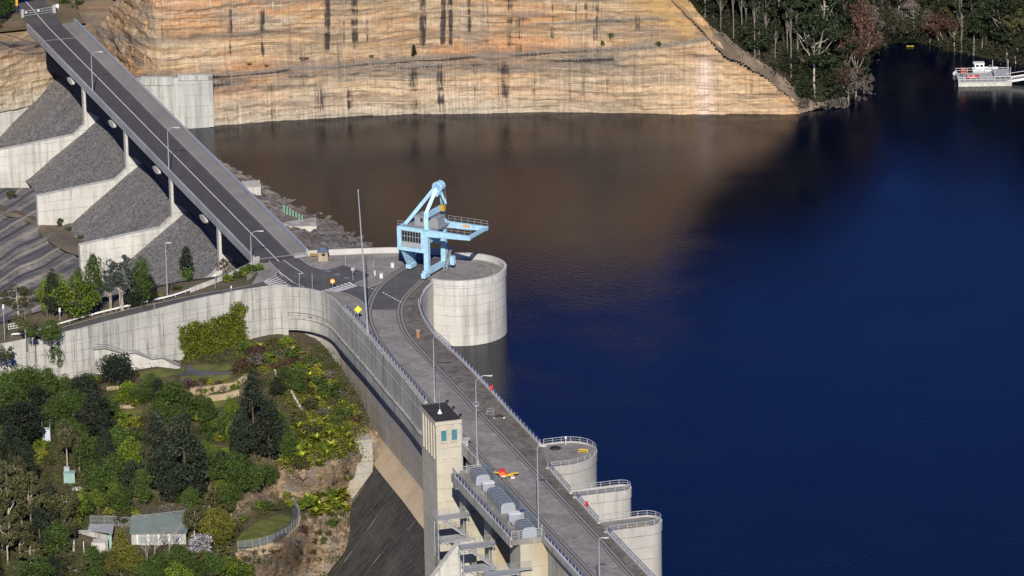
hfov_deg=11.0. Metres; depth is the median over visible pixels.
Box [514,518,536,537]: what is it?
machine hood
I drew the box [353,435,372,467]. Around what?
abutment block
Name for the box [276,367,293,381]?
broadleaf tree
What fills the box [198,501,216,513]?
olive gum tree
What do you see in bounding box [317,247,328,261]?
stone hut
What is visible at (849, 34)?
forest tree
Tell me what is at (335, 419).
green shrub
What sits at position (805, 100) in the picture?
grey shrub
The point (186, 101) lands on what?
concrete facing
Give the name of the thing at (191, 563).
broadleaf tree
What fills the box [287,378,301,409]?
path edging
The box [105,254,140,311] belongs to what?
grey gum tree
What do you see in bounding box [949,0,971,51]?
tall gum tree
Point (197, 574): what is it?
broadleaf tree
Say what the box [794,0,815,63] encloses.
tall gum tree
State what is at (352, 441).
sword leaf plant
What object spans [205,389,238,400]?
terrace wall
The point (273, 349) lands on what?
olive shrub
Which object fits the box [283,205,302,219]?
marker posts
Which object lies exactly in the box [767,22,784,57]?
tall gum tree
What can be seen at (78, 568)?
olive gum tree
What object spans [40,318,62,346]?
broadleaf tree
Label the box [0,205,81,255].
rubble bank
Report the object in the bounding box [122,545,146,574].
yellowish tree
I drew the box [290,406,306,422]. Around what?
olive shrub
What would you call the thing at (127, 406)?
terrace wall
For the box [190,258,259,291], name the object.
guard wall
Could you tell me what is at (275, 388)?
dark casuarina
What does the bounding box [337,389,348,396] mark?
grey shrub
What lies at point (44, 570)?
broadleaf tree
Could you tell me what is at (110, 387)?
terrace wall
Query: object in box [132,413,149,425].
olive shrub
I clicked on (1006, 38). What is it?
forest tree
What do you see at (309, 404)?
olive shrub
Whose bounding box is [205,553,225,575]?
broadleaf tree
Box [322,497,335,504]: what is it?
sword leaf plant
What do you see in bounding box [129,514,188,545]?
depot building
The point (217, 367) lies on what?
lawn
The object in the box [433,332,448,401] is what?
street lamp
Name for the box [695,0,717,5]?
forest tree
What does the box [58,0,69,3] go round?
green shrub
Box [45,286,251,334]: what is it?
road
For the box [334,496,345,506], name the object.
sword leaf plant
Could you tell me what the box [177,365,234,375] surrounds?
footpath
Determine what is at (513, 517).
blower unit
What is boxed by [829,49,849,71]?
forest tree
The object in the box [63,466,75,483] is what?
green cabinet
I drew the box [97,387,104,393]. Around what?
olive shrub
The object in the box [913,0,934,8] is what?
forest tree
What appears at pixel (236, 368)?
russet shrub
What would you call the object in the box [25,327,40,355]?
slender tree
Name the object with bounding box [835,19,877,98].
russet tree
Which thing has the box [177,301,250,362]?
ivy
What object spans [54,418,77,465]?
olive gum tree
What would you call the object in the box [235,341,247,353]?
green shrub
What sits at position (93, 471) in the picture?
broadleaf tree
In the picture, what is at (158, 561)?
broadleaf tree
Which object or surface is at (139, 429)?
olive shrub
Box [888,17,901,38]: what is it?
grey dead tree
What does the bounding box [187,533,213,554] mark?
blossom tree
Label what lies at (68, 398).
broadleaf tree
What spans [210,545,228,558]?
olive gum tree
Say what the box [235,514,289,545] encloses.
lawn
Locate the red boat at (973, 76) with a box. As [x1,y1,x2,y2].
[966,75,978,77]
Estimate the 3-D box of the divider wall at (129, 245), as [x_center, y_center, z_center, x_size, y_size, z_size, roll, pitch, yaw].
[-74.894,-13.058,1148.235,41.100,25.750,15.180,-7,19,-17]
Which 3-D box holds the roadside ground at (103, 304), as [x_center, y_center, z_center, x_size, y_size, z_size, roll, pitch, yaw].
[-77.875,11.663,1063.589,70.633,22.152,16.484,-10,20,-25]
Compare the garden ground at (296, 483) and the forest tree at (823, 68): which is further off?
the forest tree at (823, 68)
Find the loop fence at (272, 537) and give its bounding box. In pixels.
[237,497,299,546]
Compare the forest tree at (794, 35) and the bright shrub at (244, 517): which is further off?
the forest tree at (794, 35)
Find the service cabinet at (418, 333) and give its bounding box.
[416,329,419,337]
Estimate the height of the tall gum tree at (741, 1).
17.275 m
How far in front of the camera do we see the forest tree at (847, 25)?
1236.47 m
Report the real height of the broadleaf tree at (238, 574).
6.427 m
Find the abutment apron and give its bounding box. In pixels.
[0,95,39,135]
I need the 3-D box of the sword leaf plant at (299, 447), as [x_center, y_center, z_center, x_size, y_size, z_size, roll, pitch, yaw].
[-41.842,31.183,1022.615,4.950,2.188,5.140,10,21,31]
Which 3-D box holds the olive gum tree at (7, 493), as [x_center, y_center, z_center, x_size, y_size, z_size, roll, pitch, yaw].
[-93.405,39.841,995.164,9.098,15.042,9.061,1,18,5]
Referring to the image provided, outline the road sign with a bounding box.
[354,306,361,320]
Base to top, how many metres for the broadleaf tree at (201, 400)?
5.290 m
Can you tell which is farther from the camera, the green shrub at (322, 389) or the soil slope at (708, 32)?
the soil slope at (708, 32)
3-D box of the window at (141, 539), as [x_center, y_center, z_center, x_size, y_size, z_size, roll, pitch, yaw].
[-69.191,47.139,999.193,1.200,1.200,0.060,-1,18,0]
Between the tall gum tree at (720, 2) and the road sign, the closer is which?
the road sign
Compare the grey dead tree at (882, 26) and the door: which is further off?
the grey dead tree at (882, 26)
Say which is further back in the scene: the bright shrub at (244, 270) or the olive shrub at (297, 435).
the bright shrub at (244, 270)
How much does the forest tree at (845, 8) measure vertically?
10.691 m
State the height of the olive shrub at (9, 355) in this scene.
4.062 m
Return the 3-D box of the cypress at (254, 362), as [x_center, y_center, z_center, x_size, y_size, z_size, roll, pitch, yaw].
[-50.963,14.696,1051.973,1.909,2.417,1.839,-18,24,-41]
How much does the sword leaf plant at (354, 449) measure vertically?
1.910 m
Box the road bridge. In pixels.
[26,18,307,266]
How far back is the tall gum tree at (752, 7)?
1214.93 m
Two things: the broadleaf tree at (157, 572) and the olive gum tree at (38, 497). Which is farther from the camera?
the olive gum tree at (38, 497)
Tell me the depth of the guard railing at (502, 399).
1007.49 m
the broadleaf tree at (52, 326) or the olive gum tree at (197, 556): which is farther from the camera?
the broadleaf tree at (52, 326)
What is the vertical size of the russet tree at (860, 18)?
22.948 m
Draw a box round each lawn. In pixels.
[116,409,142,419]
[140,367,184,379]
[179,374,230,381]
[188,363,231,370]
[211,400,223,407]
[211,444,229,450]
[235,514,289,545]
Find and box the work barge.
[955,60,1011,86]
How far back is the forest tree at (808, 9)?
1226.39 m
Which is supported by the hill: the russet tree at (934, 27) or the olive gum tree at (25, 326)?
the russet tree at (934, 27)
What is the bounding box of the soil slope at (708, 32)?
[671,0,717,42]
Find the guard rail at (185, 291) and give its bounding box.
[11,289,189,335]
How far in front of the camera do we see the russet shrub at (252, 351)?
1054.69 m
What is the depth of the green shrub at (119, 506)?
1006.59 m
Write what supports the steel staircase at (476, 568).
attached to the gravity dam
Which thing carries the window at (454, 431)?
in the lift tower
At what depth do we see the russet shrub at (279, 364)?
1050.67 m
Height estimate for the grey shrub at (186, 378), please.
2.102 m
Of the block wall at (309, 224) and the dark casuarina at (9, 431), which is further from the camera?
the block wall at (309, 224)
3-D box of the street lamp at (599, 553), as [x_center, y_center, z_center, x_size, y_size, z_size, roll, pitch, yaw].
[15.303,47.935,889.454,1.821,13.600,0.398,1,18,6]
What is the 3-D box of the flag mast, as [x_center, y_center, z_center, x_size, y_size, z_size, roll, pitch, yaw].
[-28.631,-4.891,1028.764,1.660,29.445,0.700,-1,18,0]
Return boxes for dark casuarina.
[0,400,54,442]
[0,406,16,431]
[0,420,20,462]
[0,437,33,465]
[14,450,40,481]
[21,441,36,458]
[21,505,55,554]
[23,384,58,421]
[37,481,63,527]
[39,268,61,317]
[39,554,68,575]
[71,390,116,436]
[91,426,118,470]
[93,412,116,436]
[118,460,144,498]
[121,280,150,308]
[139,409,180,493]
[146,274,158,303]
[150,377,166,401]
[150,441,187,504]
[157,413,209,493]
[187,460,207,499]
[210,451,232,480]
[227,407,256,457]
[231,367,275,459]
[250,399,288,466]
[268,376,285,397]
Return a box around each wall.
[0,77,99,187]
[35,120,142,224]
[78,166,264,280]
[93,343,179,373]
[107,385,119,390]
[120,405,132,408]
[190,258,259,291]
[190,374,246,394]
[199,214,235,277]
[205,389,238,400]
[237,516,300,555]
[241,180,260,194]
[282,218,316,231]
[308,247,440,255]
[430,537,476,575]
[461,443,478,465]
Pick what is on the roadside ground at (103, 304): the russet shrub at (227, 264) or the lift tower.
the russet shrub at (227, 264)
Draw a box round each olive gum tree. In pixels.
[0,284,37,313]
[0,460,34,514]
[0,513,19,563]
[0,517,14,549]
[1,453,28,478]
[2,520,35,557]
[9,503,33,524]
[11,471,50,523]
[13,308,35,349]
[15,540,44,562]
[43,483,79,536]
[53,513,78,534]
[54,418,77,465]
[55,546,75,568]
[56,557,89,575]
[66,427,90,469]
[110,567,129,575]
[122,570,140,575]
[181,504,207,539]
[184,551,203,564]
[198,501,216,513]
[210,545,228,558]
[215,551,236,566]
[218,501,234,513]
[937,4,959,35]
[1002,8,1023,48]
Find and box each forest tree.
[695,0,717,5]
[700,0,723,18]
[738,12,766,44]
[743,16,772,55]
[747,0,774,13]
[776,8,804,28]
[779,50,799,74]
[781,40,800,63]
[791,22,807,42]
[794,73,815,99]
[800,53,820,78]
[801,0,828,36]
[810,13,837,48]
[815,44,832,75]
[819,0,838,30]
[822,56,849,86]
[822,64,851,100]
[827,0,848,24]
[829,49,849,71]
[837,29,859,64]
[838,18,855,41]
[840,0,862,21]
[845,49,868,85]
[853,46,871,68]
[865,0,882,18]
[869,32,880,53]
[888,0,899,8]
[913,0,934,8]
[934,0,955,19]
[969,0,998,42]
[971,0,991,20]
[985,8,1010,45]
[997,14,1013,44]
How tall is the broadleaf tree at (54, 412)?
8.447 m
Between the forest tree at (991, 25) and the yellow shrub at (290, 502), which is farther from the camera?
the forest tree at (991, 25)
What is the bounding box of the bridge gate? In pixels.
[21,4,55,17]
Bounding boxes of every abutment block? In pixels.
[347,460,372,498]
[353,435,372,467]
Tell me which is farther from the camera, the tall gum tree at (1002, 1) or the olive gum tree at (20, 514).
the tall gum tree at (1002, 1)
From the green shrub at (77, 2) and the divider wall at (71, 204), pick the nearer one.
the divider wall at (71, 204)
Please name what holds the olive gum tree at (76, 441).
on the garden ground at (296, 483)
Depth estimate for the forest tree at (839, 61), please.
1225.01 m
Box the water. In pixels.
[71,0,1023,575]
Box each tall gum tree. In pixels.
[716,0,725,31]
[732,0,734,37]
[737,0,743,31]
[742,0,749,25]
[748,0,761,56]
[749,0,762,58]
[761,0,776,49]
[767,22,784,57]
[779,0,797,50]
[783,0,798,77]
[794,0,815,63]
[825,4,844,42]
[833,29,856,97]
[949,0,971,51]
[965,0,980,54]
[972,0,989,48]
[990,0,1017,59]
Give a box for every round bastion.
[431,252,506,345]
[538,441,596,489]
[571,484,631,519]
[599,515,661,575]
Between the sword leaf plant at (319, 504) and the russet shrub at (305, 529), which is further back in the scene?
the sword leaf plant at (319, 504)
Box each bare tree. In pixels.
[141,537,150,563]
[143,524,170,553]
[158,521,182,555]
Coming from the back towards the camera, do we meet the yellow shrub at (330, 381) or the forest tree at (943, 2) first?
the forest tree at (943, 2)
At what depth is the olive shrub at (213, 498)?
1010.16 m
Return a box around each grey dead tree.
[843,64,864,104]
[857,73,875,93]
[865,0,881,69]
[875,17,884,47]
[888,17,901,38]
[895,0,919,27]
[921,9,935,44]
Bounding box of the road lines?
[277,260,398,300]
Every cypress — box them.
[178,245,194,278]
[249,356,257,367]
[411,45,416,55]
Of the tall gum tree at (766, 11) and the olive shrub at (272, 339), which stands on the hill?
the tall gum tree at (766, 11)
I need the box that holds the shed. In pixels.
[73,524,113,556]
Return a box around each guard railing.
[346,304,425,400]
[419,289,539,442]
[452,468,511,538]
[453,464,480,472]
[511,528,540,537]
[543,436,595,465]
[545,532,584,575]
[548,461,570,490]
[573,480,630,495]
[576,492,598,518]
[601,510,660,530]
[607,526,654,575]
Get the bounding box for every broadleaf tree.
[0,0,10,16]
[0,364,30,393]
[0,371,17,398]
[0,381,32,422]
[1,0,18,16]
[16,554,56,575]
[17,364,43,397]
[36,365,57,395]
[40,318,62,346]
[41,398,64,438]
[41,521,72,556]
[42,340,64,373]
[51,388,83,425]
[56,373,71,393]
[65,392,89,419]
[66,419,87,442]
[70,266,85,306]
[71,433,107,475]
[75,492,94,515]
[82,252,104,312]
[82,462,106,494]
[82,545,103,568]
[85,563,108,575]
[97,395,122,418]
[100,451,128,493]
[101,549,112,564]
[106,424,134,454]
[113,487,133,506]
[128,255,151,306]
[128,383,150,407]
[130,468,153,505]
[131,563,155,575]
[140,372,163,397]
[142,550,171,574]
[147,568,164,575]
[148,397,169,417]
[154,378,188,414]
[163,405,188,424]
[163,544,194,570]
[180,486,200,507]
[180,558,208,575]
[191,568,204,575]
[192,548,215,571]
[193,394,209,418]
[200,395,216,422]
[202,462,218,482]
[205,449,225,467]
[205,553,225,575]
[212,411,233,443]
[214,453,251,497]
[215,479,243,511]
[225,565,247,575]
[229,449,241,461]
[239,458,255,468]
[242,464,265,495]
[259,463,280,488]
[269,408,290,439]
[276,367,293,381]
[276,427,298,464]
[286,367,308,392]
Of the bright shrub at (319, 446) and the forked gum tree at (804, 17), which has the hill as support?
the forked gum tree at (804, 17)
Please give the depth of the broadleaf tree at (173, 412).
1031.18 m
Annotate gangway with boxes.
[1006,71,1023,81]
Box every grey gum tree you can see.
[95,270,116,311]
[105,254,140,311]
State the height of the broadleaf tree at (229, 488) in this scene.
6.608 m
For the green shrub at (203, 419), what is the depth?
1035.96 m
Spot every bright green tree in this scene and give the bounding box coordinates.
[34,274,57,316]
[47,273,69,314]
[55,277,102,320]
[69,488,89,526]
[88,489,106,511]
[105,478,124,502]
[114,386,138,404]
[116,436,142,478]
[164,560,192,575]
[198,439,215,462]
[212,479,236,498]
[215,556,242,575]
[221,395,239,417]
[225,417,240,443]
[238,561,256,575]
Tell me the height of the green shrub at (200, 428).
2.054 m
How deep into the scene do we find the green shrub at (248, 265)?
1071.98 m
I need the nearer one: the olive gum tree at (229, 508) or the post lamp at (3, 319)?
the olive gum tree at (229, 508)
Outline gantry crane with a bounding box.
[397,173,488,279]
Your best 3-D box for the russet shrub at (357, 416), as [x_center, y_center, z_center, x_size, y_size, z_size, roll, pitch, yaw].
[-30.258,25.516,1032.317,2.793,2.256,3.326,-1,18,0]
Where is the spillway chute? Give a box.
[0,188,122,316]
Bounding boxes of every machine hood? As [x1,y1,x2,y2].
[469,466,489,485]
[487,486,515,513]
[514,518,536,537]
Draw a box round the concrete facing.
[136,74,214,128]
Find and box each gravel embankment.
[0,77,82,147]
[25,119,124,193]
[69,164,169,242]
[110,211,217,292]
[219,261,263,275]
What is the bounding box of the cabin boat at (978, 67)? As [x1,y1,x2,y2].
[971,61,997,72]
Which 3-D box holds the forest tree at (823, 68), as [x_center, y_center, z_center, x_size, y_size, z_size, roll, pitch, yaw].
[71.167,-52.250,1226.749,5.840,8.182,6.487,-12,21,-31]
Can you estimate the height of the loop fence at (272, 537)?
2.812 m
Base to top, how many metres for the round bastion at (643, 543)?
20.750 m
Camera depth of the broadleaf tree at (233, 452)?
1019.33 m
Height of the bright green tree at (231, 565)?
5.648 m
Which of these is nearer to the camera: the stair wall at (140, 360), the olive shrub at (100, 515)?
the olive shrub at (100, 515)
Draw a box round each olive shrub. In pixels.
[0,344,14,364]
[6,189,16,197]
[29,322,46,339]
[41,455,55,466]
[95,512,105,519]
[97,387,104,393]
[111,509,131,522]
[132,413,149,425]
[134,425,144,431]
[198,376,208,383]
[202,482,223,507]
[218,539,232,546]
[231,522,241,534]
[233,272,243,277]
[264,336,277,345]
[265,347,280,353]
[271,500,281,509]
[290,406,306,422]
[290,429,300,438]
[291,455,309,472]
[298,354,311,363]
[300,396,319,409]
[301,423,322,435]
[306,375,315,383]
[315,529,322,534]
[327,396,337,402]
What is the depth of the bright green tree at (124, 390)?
1038.23 m
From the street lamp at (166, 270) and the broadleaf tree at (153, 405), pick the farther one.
the street lamp at (166, 270)
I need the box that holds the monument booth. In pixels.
[42,419,50,445]
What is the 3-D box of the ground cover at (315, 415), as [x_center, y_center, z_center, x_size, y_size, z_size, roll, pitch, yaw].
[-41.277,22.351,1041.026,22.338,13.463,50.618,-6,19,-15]
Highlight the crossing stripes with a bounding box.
[264,275,355,291]
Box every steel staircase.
[433,505,478,556]
[458,534,504,575]
[482,561,531,575]
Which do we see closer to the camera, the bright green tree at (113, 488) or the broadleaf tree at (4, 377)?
the bright green tree at (113, 488)
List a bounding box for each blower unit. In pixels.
[481,480,494,495]
[507,511,520,525]
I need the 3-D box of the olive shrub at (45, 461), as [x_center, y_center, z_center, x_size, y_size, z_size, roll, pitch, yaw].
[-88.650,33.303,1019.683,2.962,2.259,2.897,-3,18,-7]
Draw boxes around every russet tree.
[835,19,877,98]
[835,62,863,104]
[844,0,871,35]
[849,0,884,85]
[921,9,949,47]
[941,15,964,50]
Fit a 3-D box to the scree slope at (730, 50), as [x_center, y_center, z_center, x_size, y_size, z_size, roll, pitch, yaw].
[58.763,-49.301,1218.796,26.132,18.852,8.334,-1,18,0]
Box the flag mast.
[357,189,368,333]
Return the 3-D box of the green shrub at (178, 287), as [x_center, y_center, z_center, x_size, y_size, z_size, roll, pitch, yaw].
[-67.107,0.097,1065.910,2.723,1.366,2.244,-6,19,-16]
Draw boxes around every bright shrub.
[33,437,51,450]
[112,391,124,402]
[114,410,131,423]
[120,380,135,388]
[188,408,198,419]
[222,273,234,281]
[229,383,238,390]
[234,266,248,275]
[238,342,253,349]
[239,515,248,521]
[252,263,263,270]
[253,500,265,508]
[262,350,280,362]
[276,335,291,343]
[290,361,302,368]
[294,438,308,448]
[296,495,315,509]
[297,363,310,371]
[315,442,330,452]
[324,488,336,499]
[325,424,338,431]
[328,499,340,512]
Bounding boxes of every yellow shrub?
[31,447,39,456]
[33,455,41,464]
[38,448,47,456]
[103,507,114,519]
[125,416,143,428]
[129,510,141,516]
[212,432,225,442]
[220,378,228,382]
[279,454,293,466]
[282,491,291,497]
[283,339,295,347]
[284,498,293,506]
[298,412,312,422]
[304,382,315,393]
[309,365,320,374]
[310,387,325,396]
[310,418,325,428]
[317,370,326,375]
[317,401,328,410]
[327,379,337,383]
[344,403,357,410]
[348,420,357,428]
[350,410,362,418]
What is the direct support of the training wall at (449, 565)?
on the gravity dam
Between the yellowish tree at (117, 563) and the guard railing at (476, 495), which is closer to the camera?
the guard railing at (476, 495)
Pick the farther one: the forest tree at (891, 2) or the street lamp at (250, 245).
the forest tree at (891, 2)
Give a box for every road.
[0,315,23,321]
[9,0,61,26]
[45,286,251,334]
[246,257,440,309]
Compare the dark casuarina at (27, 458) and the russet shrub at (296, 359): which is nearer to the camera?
the dark casuarina at (27, 458)
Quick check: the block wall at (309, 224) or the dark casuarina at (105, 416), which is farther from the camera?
the block wall at (309, 224)
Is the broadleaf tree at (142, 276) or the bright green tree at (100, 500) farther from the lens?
the broadleaf tree at (142, 276)
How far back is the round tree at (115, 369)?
1042.68 m
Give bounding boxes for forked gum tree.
[788,5,842,96]
[809,0,844,27]
[984,0,1023,62]
[1001,13,1022,63]
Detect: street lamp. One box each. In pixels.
[91,51,102,90]
[165,242,170,295]
[167,127,179,169]
[250,230,263,264]
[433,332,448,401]
[475,375,491,457]
[537,445,546,534]
[599,537,608,575]
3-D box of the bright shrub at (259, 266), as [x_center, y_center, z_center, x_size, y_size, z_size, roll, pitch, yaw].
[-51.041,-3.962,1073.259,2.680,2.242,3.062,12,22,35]
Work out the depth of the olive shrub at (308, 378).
1048.00 m
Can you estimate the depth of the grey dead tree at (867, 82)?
1233.05 m
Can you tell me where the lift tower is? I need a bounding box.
[420,402,462,575]
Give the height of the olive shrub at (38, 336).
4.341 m
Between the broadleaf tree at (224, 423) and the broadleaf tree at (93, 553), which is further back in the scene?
the broadleaf tree at (224, 423)
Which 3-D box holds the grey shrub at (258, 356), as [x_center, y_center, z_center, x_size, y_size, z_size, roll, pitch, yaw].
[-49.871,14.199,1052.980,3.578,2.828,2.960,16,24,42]
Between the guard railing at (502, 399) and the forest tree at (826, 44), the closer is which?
the guard railing at (502, 399)
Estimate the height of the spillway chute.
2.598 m
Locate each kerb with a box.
[0,285,249,343]
[299,258,381,286]
[322,291,368,308]
[345,308,426,402]
[418,282,540,443]
[544,537,581,575]
[547,466,571,493]
[575,497,600,523]
[606,531,649,575]
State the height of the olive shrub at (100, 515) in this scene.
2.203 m
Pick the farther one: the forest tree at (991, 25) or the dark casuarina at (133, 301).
the forest tree at (991, 25)
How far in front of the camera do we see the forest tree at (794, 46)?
1221.48 m
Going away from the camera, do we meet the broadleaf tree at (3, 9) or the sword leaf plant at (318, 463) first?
the sword leaf plant at (318, 463)
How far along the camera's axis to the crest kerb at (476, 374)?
1011.18 m
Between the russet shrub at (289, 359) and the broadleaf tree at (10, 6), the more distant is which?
the broadleaf tree at (10, 6)
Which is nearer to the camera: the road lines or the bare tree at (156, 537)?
the bare tree at (156, 537)
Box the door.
[109,534,112,548]
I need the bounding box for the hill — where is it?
[689,0,1023,113]
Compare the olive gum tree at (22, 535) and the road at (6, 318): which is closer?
the olive gum tree at (22, 535)
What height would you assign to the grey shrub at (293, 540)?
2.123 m
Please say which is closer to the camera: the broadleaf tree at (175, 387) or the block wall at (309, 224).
the broadleaf tree at (175, 387)
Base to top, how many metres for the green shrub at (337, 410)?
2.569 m
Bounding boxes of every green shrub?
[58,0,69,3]
[74,0,84,4]
[105,497,116,509]
[107,494,127,507]
[115,505,125,513]
[123,505,136,513]
[130,430,145,442]
[169,285,182,290]
[170,493,184,502]
[176,267,194,280]
[197,413,214,426]
[197,426,205,433]
[202,422,215,431]
[205,432,215,441]
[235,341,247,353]
[245,263,257,273]
[260,500,274,512]
[274,343,286,349]
[283,350,299,361]
[304,359,317,367]
[312,375,328,387]
[316,382,335,396]
[319,537,327,543]
[326,382,345,397]
[326,517,338,527]
[327,417,340,424]
[333,407,341,416]
[343,407,353,419]
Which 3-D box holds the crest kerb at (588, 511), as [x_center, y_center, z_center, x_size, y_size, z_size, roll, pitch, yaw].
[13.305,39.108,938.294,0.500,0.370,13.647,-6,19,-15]
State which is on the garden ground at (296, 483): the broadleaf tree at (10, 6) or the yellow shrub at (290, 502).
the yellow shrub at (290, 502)
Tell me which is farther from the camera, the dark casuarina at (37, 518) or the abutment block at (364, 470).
the abutment block at (364, 470)
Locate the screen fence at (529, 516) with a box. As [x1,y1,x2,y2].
[482,459,542,535]
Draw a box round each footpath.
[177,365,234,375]
[238,507,298,550]
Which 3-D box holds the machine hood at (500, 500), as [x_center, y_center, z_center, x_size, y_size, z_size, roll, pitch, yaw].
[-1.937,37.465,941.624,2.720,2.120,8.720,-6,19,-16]
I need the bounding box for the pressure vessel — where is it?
[520,509,523,518]
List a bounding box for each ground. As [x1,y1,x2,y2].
[0,0,84,31]
[0,261,266,342]
[0,331,381,575]
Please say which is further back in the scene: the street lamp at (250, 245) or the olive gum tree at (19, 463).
the street lamp at (250, 245)
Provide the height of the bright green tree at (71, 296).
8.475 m
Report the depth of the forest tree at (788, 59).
1219.86 m
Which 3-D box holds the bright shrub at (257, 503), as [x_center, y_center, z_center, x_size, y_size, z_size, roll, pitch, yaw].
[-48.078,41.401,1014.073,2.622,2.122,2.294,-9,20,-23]
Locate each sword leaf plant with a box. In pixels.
[284,345,302,354]
[284,444,309,456]
[292,421,306,430]
[293,451,312,462]
[299,430,308,438]
[304,432,324,443]
[305,443,313,451]
[309,506,323,516]
[310,496,323,507]
[312,490,328,499]
[314,457,326,466]
[315,500,328,508]
[321,505,337,514]
[322,428,337,438]
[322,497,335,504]
[326,440,340,449]
[333,486,346,497]
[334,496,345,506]
[335,448,346,457]
[336,492,350,500]
[338,426,347,433]
[340,432,353,440]
[340,502,353,511]
[344,437,357,445]
[347,443,357,451]
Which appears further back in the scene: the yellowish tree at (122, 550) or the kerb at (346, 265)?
the kerb at (346, 265)
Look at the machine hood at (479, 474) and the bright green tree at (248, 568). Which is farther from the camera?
the bright green tree at (248, 568)
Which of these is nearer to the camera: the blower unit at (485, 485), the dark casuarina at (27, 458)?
the blower unit at (485, 485)
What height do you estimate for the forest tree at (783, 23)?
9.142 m
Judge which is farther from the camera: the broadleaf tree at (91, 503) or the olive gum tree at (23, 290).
the olive gum tree at (23, 290)
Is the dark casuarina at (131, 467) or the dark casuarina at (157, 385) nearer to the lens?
the dark casuarina at (131, 467)
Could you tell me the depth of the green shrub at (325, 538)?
1019.52 m
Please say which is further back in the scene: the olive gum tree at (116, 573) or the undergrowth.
the undergrowth
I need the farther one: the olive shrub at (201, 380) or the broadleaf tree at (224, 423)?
the olive shrub at (201, 380)
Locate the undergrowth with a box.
[688,0,1023,108]
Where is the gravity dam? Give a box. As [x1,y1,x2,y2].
[0,253,646,575]
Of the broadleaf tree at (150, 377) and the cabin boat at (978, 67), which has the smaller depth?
the broadleaf tree at (150, 377)
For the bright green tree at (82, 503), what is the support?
on the garden ground at (296, 483)
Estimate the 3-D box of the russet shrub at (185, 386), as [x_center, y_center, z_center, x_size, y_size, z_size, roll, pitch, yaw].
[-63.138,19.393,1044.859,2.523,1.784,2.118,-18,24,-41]
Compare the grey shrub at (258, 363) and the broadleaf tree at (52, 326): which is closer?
the broadleaf tree at (52, 326)
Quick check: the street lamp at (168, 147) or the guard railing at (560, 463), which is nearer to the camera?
the guard railing at (560, 463)
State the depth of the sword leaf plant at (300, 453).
1021.31 m
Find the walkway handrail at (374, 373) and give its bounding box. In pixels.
[295,312,419,432]
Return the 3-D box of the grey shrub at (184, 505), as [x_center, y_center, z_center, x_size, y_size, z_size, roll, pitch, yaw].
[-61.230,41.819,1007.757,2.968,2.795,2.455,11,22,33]
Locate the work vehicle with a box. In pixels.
[494,469,518,478]
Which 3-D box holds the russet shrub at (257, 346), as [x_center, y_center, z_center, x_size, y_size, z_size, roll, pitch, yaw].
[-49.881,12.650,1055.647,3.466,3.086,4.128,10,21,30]
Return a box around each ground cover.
[0,344,374,575]
[230,335,373,475]
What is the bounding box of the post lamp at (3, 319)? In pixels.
[2,304,4,339]
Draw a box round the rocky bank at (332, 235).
[208,149,373,249]
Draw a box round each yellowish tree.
[46,375,60,394]
[104,550,122,575]
[106,528,134,575]
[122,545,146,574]
[197,507,222,542]
[209,522,232,544]
[214,507,228,525]
[218,512,236,531]
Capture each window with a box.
[139,537,145,542]
[150,536,156,542]
[401,231,420,242]
[440,429,446,441]
[451,427,457,440]
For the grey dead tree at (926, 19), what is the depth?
1269.74 m
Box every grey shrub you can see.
[130,498,138,505]
[147,508,156,513]
[158,504,173,513]
[180,376,191,384]
[180,502,194,512]
[245,357,262,365]
[250,352,267,363]
[271,350,282,357]
[292,535,299,545]
[317,407,331,414]
[323,370,334,378]
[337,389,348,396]
[797,97,810,108]
[823,98,840,109]
[833,96,848,108]
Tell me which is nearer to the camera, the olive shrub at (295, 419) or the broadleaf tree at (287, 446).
the broadleaf tree at (287, 446)
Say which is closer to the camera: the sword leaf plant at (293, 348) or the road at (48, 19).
the sword leaf plant at (293, 348)
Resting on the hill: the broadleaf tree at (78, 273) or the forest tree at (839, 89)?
the forest tree at (839, 89)
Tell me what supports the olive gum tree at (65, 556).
on the garden ground at (296, 483)
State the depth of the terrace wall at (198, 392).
1046.55 m
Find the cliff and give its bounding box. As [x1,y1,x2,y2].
[0,0,799,125]
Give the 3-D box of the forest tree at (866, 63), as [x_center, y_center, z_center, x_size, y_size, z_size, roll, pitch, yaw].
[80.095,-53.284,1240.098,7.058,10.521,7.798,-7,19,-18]
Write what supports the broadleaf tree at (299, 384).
on the garden ground at (296, 483)
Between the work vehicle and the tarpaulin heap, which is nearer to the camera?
the work vehicle
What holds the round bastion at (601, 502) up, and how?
attached to the gravity dam
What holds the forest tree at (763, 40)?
on the hill
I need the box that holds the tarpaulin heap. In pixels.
[549,446,560,449]
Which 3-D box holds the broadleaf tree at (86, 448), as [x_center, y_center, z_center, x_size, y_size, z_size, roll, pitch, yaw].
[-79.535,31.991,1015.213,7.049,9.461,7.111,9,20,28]
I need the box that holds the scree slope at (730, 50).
[712,32,825,113]
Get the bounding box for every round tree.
[67,371,99,400]
[95,352,137,385]
[177,390,199,419]
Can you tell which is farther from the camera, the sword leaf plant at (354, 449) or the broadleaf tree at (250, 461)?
the sword leaf plant at (354, 449)
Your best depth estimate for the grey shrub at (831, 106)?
1222.82 m
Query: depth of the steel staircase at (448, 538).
957.89 m
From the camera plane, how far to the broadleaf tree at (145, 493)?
1006.42 m
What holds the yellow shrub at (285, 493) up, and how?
on the garden ground at (296, 483)
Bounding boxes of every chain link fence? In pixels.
[90,516,130,525]
[132,510,184,519]
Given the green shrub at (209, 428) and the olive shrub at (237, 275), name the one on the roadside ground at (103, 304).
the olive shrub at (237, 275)
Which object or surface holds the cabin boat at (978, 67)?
on the water
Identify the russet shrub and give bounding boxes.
[184,382,194,389]
[216,258,230,274]
[232,361,250,372]
[238,357,250,366]
[243,346,256,355]
[247,347,263,355]
[248,344,267,355]
[268,362,276,368]
[274,362,286,369]
[281,357,293,365]
[290,358,303,365]
[298,524,310,533]
[349,414,362,422]

